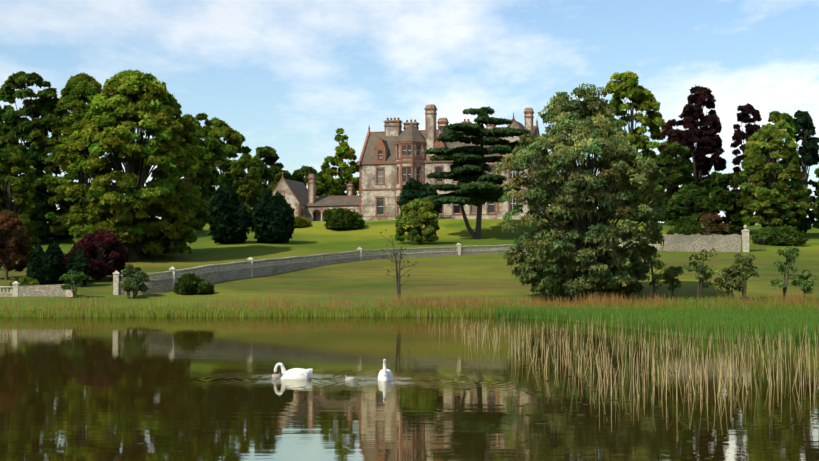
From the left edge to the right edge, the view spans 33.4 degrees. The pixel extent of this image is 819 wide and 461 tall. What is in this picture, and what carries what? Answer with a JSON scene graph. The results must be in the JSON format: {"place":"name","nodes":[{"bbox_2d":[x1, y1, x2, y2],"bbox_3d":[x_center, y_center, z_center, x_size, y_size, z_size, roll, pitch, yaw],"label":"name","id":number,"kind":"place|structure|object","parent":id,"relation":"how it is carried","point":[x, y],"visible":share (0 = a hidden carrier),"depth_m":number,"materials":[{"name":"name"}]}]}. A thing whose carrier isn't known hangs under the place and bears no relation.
{"place":"outdoors","nodes":[
{"label":"outdoors","id":0,"kind":"place"},
{"bbox_2d":[0,316,818,460],"bbox_3d":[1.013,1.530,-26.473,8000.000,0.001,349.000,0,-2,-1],"label":"lake water","id":1,"kind":"structure","parent":0,"point":[86,388],"depth_m":34.63,"materials":[{"name":"liquid"}]},
{"bbox_2d":[274,363,312,378],"bbox_3d":[-3.509,4.271,41.150,1.175,0.577,0.469,0,-2,1],"label":"swan","id":2,"kind":"object","parent":1,"relation":"on","point":[297,373],"visible":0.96,"depth_m":41.02,"materials":[{"name":"white"}]},
{"bbox_2d":[344,375,354,379],"bbox_3d":[-1.795,4.385,40.584,0.323,0.174,0.141,0,-2,4],"label":"cygnet","id":3,"kind":"object","parent":1,"relation":"on","point":[350,378],"visible":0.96,"depth_m":40.54,"materials":[{"name":"grey"}]},
{"bbox_2d":[378,359,392,380],"bbox_3d":[-0.721,4.173,40.588,0.469,0.724,1.046,0,-2,2],"label":"swan","id":4,"kind":"object","parent":1,"relation":"on","point":[384,374],"visible":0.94,"depth_m":40.27,"materials":[{"name":"white"}]},
{"bbox_2d":[0,296,818,316],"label":"green reed belt","id":5,"kind":"object","parent":1,"relation":"on","point":[89,310],"visible":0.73,"depth_m":138.18,"materials":[{"name":"green plant"}]},
{"bbox_2d":[0,332,818,458],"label":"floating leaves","id":6,"kind":"object","parent":1,"relation":"on","point":[575,402],"visible":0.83,"depth_m":32.12,"materials":[{"name":"green plant"}]},
{"bbox_2d":[413,314,818,402],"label":"reeds","id":7,"kind":"object","parent":1,"relation":"on","point":[575,338],"visible":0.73,"depth_m":47.71,"materials":[{"name":"beige plant"}]},
{"bbox_2d":[0,219,818,311],"bbox_3d":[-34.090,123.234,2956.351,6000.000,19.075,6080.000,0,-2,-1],"label":"ground","id":8,"kind":"structure","parent":0,"point":[491,277],"depth_m":186.81,"materials":[{"name":"green plant"}]},
{"bbox_2d":[0,95,28,175],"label":"tree","id":9,"kind":"object","parent":8,"relation":"on","point":[5,107],"depth_m":252.37,"materials":[{"name":"green plant"}]},
{"bbox_2d":[0,210,30,279],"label":"bronze maple","id":10,"kind":"object","parent":8,"relation":"on","point":[12,225],"visible":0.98,"depth_m":174.57,"materials":[{"name":"brown plant"}]},
{"bbox_2d":[0,146,42,254],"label":"tree","id":11,"kind":"object","parent":8,"relation":"on","point":[13,159],"visible":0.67,"depth_m":203.54,"materials":[{"name":"green plant"}]},
{"bbox_2d":[9,276,39,288],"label":"bush","id":12,"kind":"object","parent":8,"relation":"on","point":[26,281],"depth_m":163.91,"materials":[{"name":"green plant"}]},
{"bbox_2d":[26,244,44,284],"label":"yew","id":13,"kind":"object","parent":8,"relation":"on","point":[34,264],"visible":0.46,"depth_m":166.81,"materials":[{"name":"green plant"}]},
{"bbox_2d":[0,71,89,239],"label":"tree","id":14,"kind":"object","parent":8,"relation":"on","point":[15,126],"visible":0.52,"depth_m":236.69,"materials":[{"name":"green plant"}]},
{"bbox_2d":[38,240,64,284],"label":"yew","id":15,"kind":"object","parent":8,"relation":"on","point":[53,264],"visible":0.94,"depth_m":166.93,"materials":[{"name":"green plant"}]},
{"bbox_2d":[59,270,87,297],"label":"tree","id":16,"kind":"object","parent":8,"relation":"on","point":[77,277],"visible":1,"depth_m":155.76,"materials":[{"name":"green plant"}]},
{"bbox_2d":[29,73,120,234],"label":"tree","id":17,"kind":"object","parent":8,"relation":"on","point":[78,91],"visible":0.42,"depth_m":233.70,"materials":[{"name":"green plant"}]},
{"bbox_2d":[63,245,89,286],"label":"yew","id":18,"kind":"object","parent":8,"relation":"on","point":[77,261],"visible":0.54,"depth_m":167.72,"materials":[{"name":"green plant"}]},
{"bbox_2d":[64,230,128,279],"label":"purple shrub","id":19,"kind":"object","parent":8,"relation":"on","point":[115,251],"visible":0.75,"depth_m":176.67,"materials":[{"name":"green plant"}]},
{"bbox_2d":[50,69,201,258],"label":"tree","id":20,"kind":"object","parent":8,"relation":"on","point":[124,102],"visible":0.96,"depth_m":203.14,"materials":[{"name":"green plant"}]},
{"bbox_2d":[119,277,138,298],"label":"tree","id":21,"kind":"object","parent":8,"relation":"on","point":[126,287],"visible":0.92,"depth_m":155.64,"materials":[{"name":"green plant"}]},
{"bbox_2d":[121,264,150,296],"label":"tree","id":22,"kind":"object","parent":8,"relation":"on","point":[138,275],"visible":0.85,"depth_m":157.20,"materials":[{"name":"green plant"}]},
{"bbox_2d":[164,120,203,220],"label":"tree","id":23,"kind":"object","parent":8,"relation":"on","point":[198,122],"visible":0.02,"depth_m":327.60,"materials":[{"name":"green plant"}]},
{"bbox_2d":[165,113,217,230],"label":"tree","id":24,"kind":"object","parent":8,"relation":"on","point":[199,218],"visible":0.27,"depth_m":261.06,"materials":[{"name":"green plant"}]},
{"bbox_2d":[173,272,215,293],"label":"bush","id":25,"kind":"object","parent":8,"relation":"on","point":[189,283],"depth_m":159.33,"materials":[{"name":"green plant"}]},
{"bbox_2d":[195,126,236,222],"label":"tree","id":26,"kind":"object","parent":8,"relation":"on","point":[220,157],"visible":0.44,"depth_m":290.24,"materials":[{"name":"green plant"}]},
{"bbox_2d":[207,182,253,243],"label":"yew","id":27,"kind":"object","parent":8,"relation":"on","point":[229,219],"visible":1,"depth_m":232.17,"materials":[{"name":"green plant"}]},
{"bbox_2d":[199,117,263,207],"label":"tree","id":28,"kind":"object","parent":8,"relation":"on","point":[234,140],"visible":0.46,"depth_m":332.89,"materials":[{"name":"green plant"}]},
{"bbox_2d":[223,154,264,220],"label":"tree","id":29,"kind":"object","parent":8,"relation":"on","point":[247,187],"visible":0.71,"depth_m":317.67,"materials":[{"name":"green plant"}]},
{"bbox_2d":[251,146,285,208],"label":"tree","id":30,"kind":"object","parent":8,"relation":"on","point":[269,155],"visible":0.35,"depth_m":346.23,"materials":[{"name":"green plant"}]},
{"bbox_2d":[250,189,295,242],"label":"yew","id":31,"kind":"object","parent":8,"relation":"on","point":[273,218],"visible":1,"depth_m":233.31,"materials":[{"name":"green plant"}]},
{"bbox_2d":[263,172,296,191],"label":"tree","id":32,"kind":"object","parent":8,"relation":"on","point":[278,177],"visible":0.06,"depth_m":329.57,"materials":[{"name":"green plant"}]},
{"bbox_2d":[294,216,312,226],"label":"yellow bush","id":33,"kind":"object","parent":8,"relation":"on","point":[301,221],"visible":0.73,"depth_m":271.47,"materials":[{"name":"green plant"}]},
{"bbox_2d":[284,165,323,193],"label":"tree","id":34,"kind":"object","parent":8,"relation":"on","point":[302,172],"visible":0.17,"depth_m":358.29,"materials":[{"name":"green plant"}]},
{"bbox_2d":[315,173,342,195],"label":"tree","id":35,"kind":"object","parent":8,"relation":"on","point":[329,186],"visible":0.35,"depth_m":336.15,"materials":[{"name":"green plant"}]},
{"bbox_2d":[316,128,359,195],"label":"tree","id":36,"kind":"object","parent":8,"relation":"on","point":[343,149],"visible":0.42,"depth_m":343.37,"materials":[{"name":"green plant"}]},
{"bbox_2d":[323,206,364,228],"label":"bush","id":37,"kind":"object","parent":8,"relation":"on","point":[335,218],"visible":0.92,"depth_m":266.05,"materials":[{"name":"green plant"}]},
{"bbox_2d":[0,225,765,296],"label":"balustrade wall","id":38,"kind":"structure","parent":8,"relation":"on","point":[215,273],"depth_m":192.42,"materials":[{"name":"stone"}]},
{"bbox_2d":[376,229,417,298],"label":"lone tree","id":39,"kind":"object","parent":8,"relation":"on","point":[398,277],"visible":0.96,"depth_m":154.32,"materials":[{"name":"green plant"}]},
{"bbox_2d":[272,104,543,220],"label":"mansion","id":40,"kind":"structure","parent":8,"relation":"on","point":[393,159],"depth_m":293.69,"materials":[{"name":"stone"}]},
{"bbox_2d":[0,290,818,311],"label":"brown reed belt","id":41,"kind":"object","parent":8,"relation":"on","point":[598,299],"visible":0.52,"depth_m":146.99,"materials":[{"name":"plant"}]},
{"bbox_2d":[394,198,439,243],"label":"light bush","id":42,"kind":"object","parent":8,"relation":"on","point":[424,214],"visible":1,"depth_m":235.32,"materials":[{"name":"green plant"}]},
{"bbox_2d":[396,178,442,216],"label":"tree","id":43,"kind":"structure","parent":8,"relation":"on","point":[412,189],"depth_m":281.00,"materials":[{"name":"green plant"}]},
{"bbox_2d":[422,106,551,238],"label":"cedar","id":44,"kind":"object","parent":8,"relation":"on","point":[483,189],"visible":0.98,"depth_m":249.09,"materials":[{"name":"green plant"}]},
{"bbox_2d":[541,273,553,300],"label":"sapling","id":45,"kind":"object","parent":8,"relation":"on","point":[543,293],"visible":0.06,"depth_m":155.06,"materials":[{"name":"green plant"}]},
{"bbox_2d":[537,269,569,300],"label":"sapling","id":46,"kind":"object","parent":8,"relation":"on","point":[561,292],"visible":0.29,"depth_m":154.03,"materials":[{"name":"green plant"}]},
{"bbox_2d":[543,152,573,218],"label":"tree","id":47,"kind":"object","parent":8,"relation":"on","point":[551,187],"depth_m":327.55,"materials":[{"name":"green plant"}]},
{"bbox_2d":[492,83,666,299],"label":"tree","id":48,"kind":"object","parent":8,"relation":"on","point":[595,255],"visible":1,"depth_m":152.22,"materials":[{"name":"green plant"}]},
{"bbox_2d":[600,275,618,297],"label":"sapling","id":49,"kind":"object","parent":8,"relation":"on","point":[608,290],"visible":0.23,"depth_m":154.30,"materials":[{"name":"green plant"}]},
{"bbox_2d":[613,270,631,299],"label":"sapling","id":50,"kind":"object","parent":8,"relation":"on","point":[625,292],"visible":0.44,"depth_m":153.62,"materials":[{"name":"green plant"}]},
{"bbox_2d":[596,70,680,221],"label":"tree behind willow","id":51,"kind":"object","parent":8,"relation":"on","point":[630,88],"visible":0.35,"depth_m":302.56,"materials":[{"name":"green plant"}]},
{"bbox_2d":[629,181,665,222],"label":"tree","id":52,"kind":"object","parent":8,"relation":"on","point":[659,188],"visible":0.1,"depth_m":272.79,"materials":[{"name":"green plant"}]},
{"bbox_2d":[643,252,668,299],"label":"sapling","id":53,"kind":"object","parent":8,"relation":"on","point":[652,262],"visible":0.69,"depth_m":155.73,"materials":[{"name":"green plant"}]},
{"bbox_2d":[641,142,699,222],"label":"tree","id":54,"kind":"object","parent":8,"relation":"on","point":[664,159],"visible":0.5,"depth_m":283.00,"materials":[{"name":"green plant"}]},
{"bbox_2d":[661,266,684,298],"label":"sapling","id":55,"kind":"object","parent":8,"relation":"on","point":[673,273],"visible":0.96,"depth_m":155.35,"materials":[{"name":"green plant"}]},
{"bbox_2d":[666,216,706,234],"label":"bush","id":56,"kind":"object","parent":8,"relation":"on","point":[686,225],"depth_m":238.37,"materials":[{"name":"green plant"}]},
{"bbox_2d":[663,183,717,232],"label":"tree","id":57,"kind":"object","parent":8,"relation":"on","point":[694,199],"visible":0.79,"depth_m":250.40,"materials":[{"name":"green plant"}]},
{"bbox_2d":[656,84,727,213],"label":"copper beech","id":58,"kind":"object","parent":8,"relation":"on","point":[705,139],"visible":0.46,"depth_m":298.00,"materials":[{"name":"purple plant"}]},
{"bbox_2d":[683,248,717,297],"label":"sapling","id":59,"kind":"object","parent":8,"relation":"on","point":[705,273],"visible":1,"depth_m":154.32,"materials":[{"name":"green plant"}]},
{"bbox_2d":[696,212,730,234],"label":"bush","id":60,"kind":"object","parent":8,"relation":"on","point":[713,217],"visible":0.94,"depth_m":222.55,"materials":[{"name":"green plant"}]},
{"bbox_2d":[700,171,746,233],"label":"tree","id":61,"kind":"object","parent":8,"relation":"on","point":[728,197],"visible":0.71,"depth_m":260.29,"materials":[{"name":"green plant"}]},
{"bbox_2d":[712,266,747,299],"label":"sapling","id":62,"kind":"object","parent":8,"relation":"on","point":[726,284],"visible":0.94,"depth_m":154.10,"materials":[{"name":"green plant"}]},
{"bbox_2d":[729,253,759,301],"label":"sapling","id":63,"kind":"object","parent":8,"relation":"on","point":[746,271],"visible":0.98,"depth_m":153.38,"materials":[{"name":"green plant"}]},
{"bbox_2d":[730,103,766,222],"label":"copper beech","id":64,"kind":"object","parent":8,"relation":"on","point":[746,113],"visible":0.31,"depth_m":335.34,"materials":[{"name":"purple plant"}]},
{"bbox_2d":[736,111,810,226],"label":"lime tree","id":65,"kind":"object","parent":8,"relation":"on","point":[760,163],"visible":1,"depth_m":247.86,"materials":[{"name":"green plant"}]},
{"bbox_2d":[751,223,807,244],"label":"bush","id":66,"kind":"object","parent":8,"relation":"on","point":[784,235],"depth_m":233.37,"materials":[{"name":"green plant"}]},
{"bbox_2d":[771,245,799,298],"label":"sapling","id":67,"kind":"object","parent":8,"relation":"on","point":[780,266],"visible":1,"depth_m":153.70,"materials":[{"name":"green plant"}]},
{"bbox_2d":[759,197,811,233],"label":"tree","id":68,"kind":"object","parent":8,"relation":"on","point":[805,222],"visible":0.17,"depth_m":253.62,"materials":[{"name":"green plant"}]},
{"bbox_2d":[786,110,818,224],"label":"dark tree","id":69,"kind":"object","parent":8,"relation":"on","point":[808,152],"visible":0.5,"depth_m":284.63,"materials":[{"name":"green plant"}]},
{"bbox_2d":[791,270,818,295],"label":"sapling","id":70,"kind":"object","parent":8,"relation":"on","point":[806,280],"visible":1,"depth_m":152.94,"materials":[{"name":"green plant"}]},
{"bbox_2d":[811,166,818,228],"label":"tree","id":71,"kind":"object","parent":8,"relation":"on","point":[815,207],"visible":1,"depth_m":262.84,"materials":[{"name":"green plant"}]},
{"bbox_2d":[0,0,818,222],"label":"sky","id":72,"kind":"structure","parent":0,"point":[285,75],"materials":[{"name":"blue"}]},
{"bbox_2d":[494,306,818,339],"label":"marsh grass","id":73,"kind":"structure","parent":0,"point":[742,321],"depth_m":92.70,"materials":[{"name":"green plant"}]}
]}

